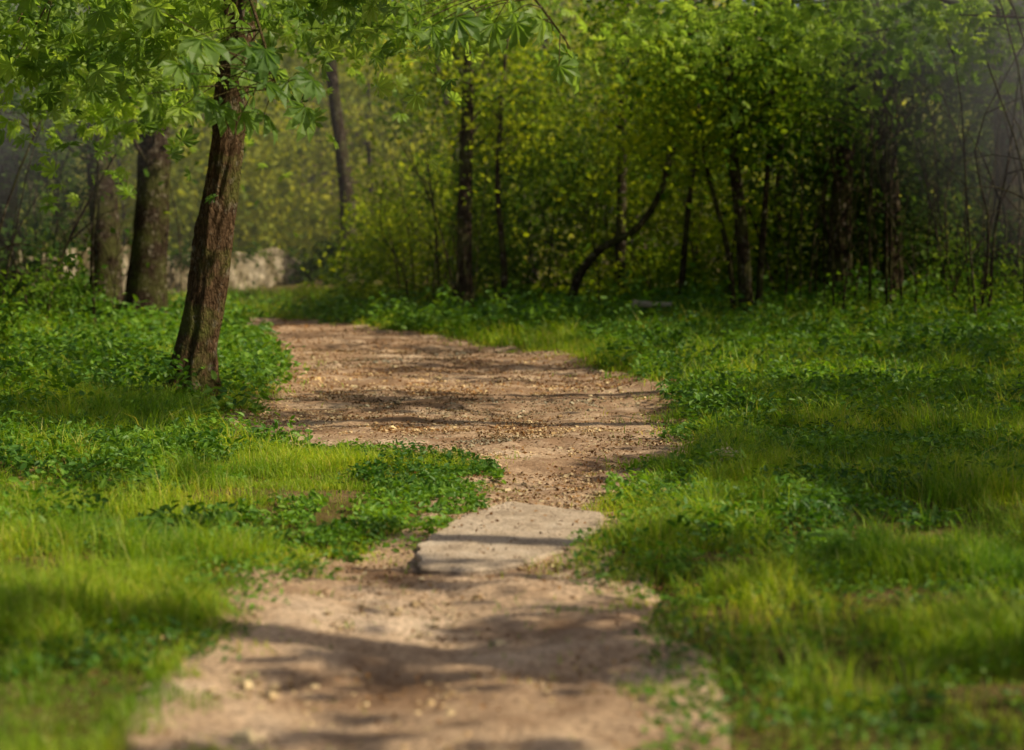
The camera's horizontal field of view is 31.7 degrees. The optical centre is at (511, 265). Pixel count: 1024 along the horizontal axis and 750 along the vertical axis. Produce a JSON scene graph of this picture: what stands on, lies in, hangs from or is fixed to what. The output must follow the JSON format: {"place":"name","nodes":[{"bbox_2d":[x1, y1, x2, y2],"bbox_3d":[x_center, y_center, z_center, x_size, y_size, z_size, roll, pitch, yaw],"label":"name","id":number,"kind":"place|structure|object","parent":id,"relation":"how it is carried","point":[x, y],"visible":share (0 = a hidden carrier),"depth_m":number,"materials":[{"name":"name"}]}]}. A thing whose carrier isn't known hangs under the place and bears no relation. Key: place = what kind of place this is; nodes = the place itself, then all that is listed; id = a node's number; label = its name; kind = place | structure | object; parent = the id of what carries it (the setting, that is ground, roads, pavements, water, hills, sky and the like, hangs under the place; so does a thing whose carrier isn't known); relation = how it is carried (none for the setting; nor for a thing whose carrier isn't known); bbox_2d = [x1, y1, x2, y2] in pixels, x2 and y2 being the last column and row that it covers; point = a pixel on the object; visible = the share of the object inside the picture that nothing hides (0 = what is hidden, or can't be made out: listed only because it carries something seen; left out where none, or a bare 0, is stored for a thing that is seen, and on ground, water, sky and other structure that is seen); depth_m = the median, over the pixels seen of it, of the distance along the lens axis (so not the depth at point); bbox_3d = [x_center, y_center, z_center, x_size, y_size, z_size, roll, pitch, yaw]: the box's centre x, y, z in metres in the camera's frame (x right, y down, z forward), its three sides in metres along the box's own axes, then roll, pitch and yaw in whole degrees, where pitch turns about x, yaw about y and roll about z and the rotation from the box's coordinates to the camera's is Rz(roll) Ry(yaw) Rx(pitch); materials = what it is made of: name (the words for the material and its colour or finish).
{"place":"outdoors","nodes":[
{"label":"outdoors","id":0,"kind":"place"},
{"bbox_2d":[116,318,736,749],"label":"dirt path","id":1,"kind":"structure","parent":0,"point":[582,718],"depth_m":5.91,"materials":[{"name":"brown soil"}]},
{"bbox_2d":[416,501,604,576],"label":"stone slab","id":2,"kind":"structure","parent":1,"relation":"on","point":[500,534],"depth_m":7.89,"materials":[{"name":"stone"}]},
{"bbox_2d":[0,13,1023,749],"bbox_3d":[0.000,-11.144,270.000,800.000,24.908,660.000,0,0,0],"label":"ground","id":3,"kind":"structure","parent":0,"point":[740,737],"depth_m":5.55,"materials":[{"name":"green plant"}]},
{"bbox_2d":[0,35,130,300],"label":"broadleaf tree","id":4,"kind":"object","parent":3,"relation":"on","point":[9,161],"visible":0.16,"depth_m":31.30,"materials":[{"name":"green plant"}]},
{"bbox_2d":[0,10,135,356],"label":"shrub thicket","id":5,"kind":"object","parent":3,"relation":"on","point":[63,293],"visible":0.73,"depth_m":23.80,"materials":[{"name":"green plant"}]},
{"bbox_2d":[0,88,181,328],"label":"shrub thicket","id":6,"kind":"object","parent":3,"relation":"on","point":[29,237],"visible":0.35,"depth_m":32.54,"materials":[{"name":"green plant"}]},
{"bbox_2d":[0,3,205,198],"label":"broadleaf tree","id":7,"kind":"object","parent":3,"relation":"on","point":[71,131],"visible":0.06,"depth_m":27.24,"materials":[{"name":"green plant"}]},
{"bbox_2d":[3,13,279,307],"bbox_3d":[-8.617,-4.396,34.539,8.292,11.162,6.921,0,0,-35],"label":"broadleaf tree","id":8,"kind":"object","parent":3,"relation":"on","point":[104,222],"visible":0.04,"depth_m":34.76,"materials":[{"name":"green plant"}]},
{"bbox_2d":[1,3,297,323],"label":"broadleaf tree","id":9,"kind":"object","parent":3,"relation":"on","point":[146,277],"visible":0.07,"depth_m":30.54,"materials":[{"name":"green plant"}]},
{"bbox_2d":[16,246,313,295],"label":"stone wall","id":10,"kind":"structure","parent":3,"relation":"on","point":[264,271],"depth_m":49.76,"materials":[{"name":"beige stone"}]},
{"bbox_2d":[121,233,375,284],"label":"ivy","id":11,"kind":"object","parent":10,"relation":"attached to","point":[303,264],"visible":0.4,"depth_m":49.61,"materials":[{"name":"green plant"}]},
{"bbox_2d":[0,0,521,399],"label":"horse chestnut tree","id":12,"kind":"object","parent":3,"relation":"on","point":[103,32],"visible":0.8,"depth_m":15.63,"materials":[{"name":"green plant"}]},
{"bbox_2d":[132,0,325,144],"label":"chestnut branch","id":13,"kind":"object","parent":12,"relation":"attached to","point":[259,70],"visible":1,"depth_m":9.07,"materials":[{"name":"green plant"}]},
{"bbox_2d":[395,0,580,93],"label":"chestnut branch","id":14,"kind":"object","parent":12,"relation":"attached to","point":[547,26],"visible":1,"depth_m":9.27,"materials":[{"name":"green plant"}]},
{"bbox_2d":[0,0,626,182],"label":"broadleaf tree","id":15,"kind":"object","parent":3,"relation":"on","point":[564,12],"visible":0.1,"depth_m":25.23,"materials":[{"name":"green plant"}]},
{"bbox_2d":[296,0,422,284],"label":"broadleaf tree","id":16,"kind":"object","parent":3,"relation":"on","point":[344,171],"visible":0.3,"depth_m":49.81,"materials":[{"name":"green plant"}]},
{"bbox_2d":[42,318,819,749],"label":"fallen leaves","id":17,"kind":"object","parent":3,"relation":"on","point":[456,394],"visible":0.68,"depth_m":13.35,"materials":[{"name":"brown plant"}]},
{"bbox_2d":[312,0,633,310],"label":"broadleaf tree","id":18,"kind":"object","parent":3,"relation":"on","point":[464,212],"visible":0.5,"depth_m":35.89,"materials":[{"name":"green plant"}]},
{"bbox_2d":[404,26,610,316],"bbox_3d":[0.013,-1.721,35.960,4.337,6.155,4.344,0,0,0],"label":"broadleaf tree","id":19,"kind":"object","parent":3,"relation":"on","point":[499,140],"visible":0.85,"depth_m":35.58,"materials":[{"name":"green plant"}]},
{"bbox_2d":[0,260,1023,749],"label":"ground cover plants","id":20,"kind":"object","parent":3,"relation":"on","point":[262,360],"visible":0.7,"depth_m":11.47,"materials":[{"name":"green plant"}]},
{"bbox_2d":[17,0,1023,280],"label":"distant trees","id":21,"kind":"object","parent":3,"relation":"on","point":[279,216],"visible":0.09,"depth_m":60.09,"materials":[{"name":"green plant"}]},
{"bbox_2d":[280,8,827,316],"bbox_3d":[1.238,-2.525,40.969,13.485,7.565,14.416,0,0,0],"label":"shrub thicket","id":22,"kind":"object","parent":3,"relation":"on","point":[384,252],"visible":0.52,"depth_m":39.04,"materials":[{"name":"green plant"}]},
{"bbox_2d":[489,0,741,302],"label":"broadleaf tree","id":23,"kind":"object","parent":3,"relation":"on","point":[620,230],"visible":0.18,"depth_m":36.97,"materials":[{"name":"green plant"}]},
{"bbox_2d":[631,300,671,307],"bbox_3d":[2.451,0.677,31.611,0.711,0.151,0.165,0,0,0],"label":"rock","id":24,"kind":"object","parent":3,"relation":"on","point":[645,304],"visible":0.79,"depth_m":31.55,"materials":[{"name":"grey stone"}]},
{"bbox_2d":[541,53,782,306],"bbox_3d":[2.845,-1.465,34.812,4.581,5.397,4.921,0,0,0],"label":"leaning tree","id":25,"kind":"object","parent":3,"relation":"on","point":[588,261],"visible":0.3,"depth_m":34.90,"materials":[{"name":"green plant"}]},
{"bbox_2d":[526,0,807,311],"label":"broadleaf tree","id":26,"kind":"object","parent":3,"relation":"on","point":[636,139],"visible":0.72,"depth_m":31.32,"materials":[{"name":"green plant"}]},
{"bbox_2d":[562,0,807,299],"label":"broadleaf tree","id":27,"kind":"object","parent":3,"relation":"on","point":[683,263],"visible":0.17,"depth_m":34.48,"materials":[{"name":"green plant"}]},
{"bbox_2d":[710,443,739,461],"bbox_3d":[1.206,1.105,10.098,0.160,0.223,0.155,0,0,-43],"label":"rock","id":28,"kind":"object","parent":3,"relation":"on","point":[726,452],"visible":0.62,"depth_m":10.10,"materials":[{"name":"grey stone"}]},
{"bbox_2d":[578,0,930,316],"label":"broadleaf tree","id":29,"kind":"object","parent":3,"relation":"on","point":[744,276],"visible":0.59,"depth_m":30.73,"materials":[{"name":"green plant"}]},
{"bbox_2d":[643,0,868,287],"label":"broadleaf tree","id":30,"kind":"object","parent":3,"relation":"on","point":[777,177],"visible":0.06,"depth_m":36.26,"materials":[{"name":"green plant"}]},
{"bbox_2d":[522,0,1023,208],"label":"broadleaf tree","id":31,"kind":"object","parent":3,"relation":"on","point":[600,6],"visible":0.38,"depth_m":28.95,"materials":[{"name":"green plant"}]},
{"bbox_2d":[681,0,918,309],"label":"broadleaf tree","id":32,"kind":"object","parent":3,"relation":"on","point":[761,253],"visible":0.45,"depth_m":30.93,"materials":[{"name":"green plant"}]},
{"bbox_2d":[584,0,1023,137],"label":"broadleaf tree","id":33,"kind":"object","parent":3,"relation":"on","point":[986,14],"visible":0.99,"depth_m":25.16,"materials":[{"name":"green plant"}]},
{"bbox_2d":[651,0,982,302],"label":"broadleaf tree","id":34,"kind":"object","parent":3,"relation":"on","point":[843,215],"visible":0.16,"depth_m":32.84,"materials":[{"name":"green plant"}]},
{"bbox_2d":[670,0,1023,313],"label":"shrub thicket","id":35,"kind":"object","parent":3,"relation":"on","point":[866,251],"visible":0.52,"depth_m":33.51,"materials":[{"name":"green plant"}]},
{"bbox_2d":[744,0,1023,295],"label":"broadleaf tree","id":36,"kind":"object","parent":3,"relation":"on","point":[895,200],"visible":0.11,"depth_m":33.38,"materials":[{"name":"green plant"}]},
{"bbox_2d":[843,0,1023,300],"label":"broadleaf tree","id":37,"kind":"object","parent":3,"relation":"on","point":[1014,185],"visible":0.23,"depth_m":30.35,"materials":[{"name":"green plant"}]},
{"bbox_2d":[857,0,1023,326],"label":"shrub thicket","id":38,"kind":"object","parent":3,"relation":"on","point":[988,287],"visible":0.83,"depth_m":26.52,"materials":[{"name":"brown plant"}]},
{"bbox_2d":[865,23,1023,150],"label":"broadleaf tree","id":39,"kind":"object","parent":3,"relation":"on","point":[969,97],"visible":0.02,"depth_m":36.07,"materials":[{"name":"green plant"}]},
{"bbox_2d":[257,0,823,16],"label":"sky","id":40,"kind":"structure","parent":0,"point":[258,0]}
]}

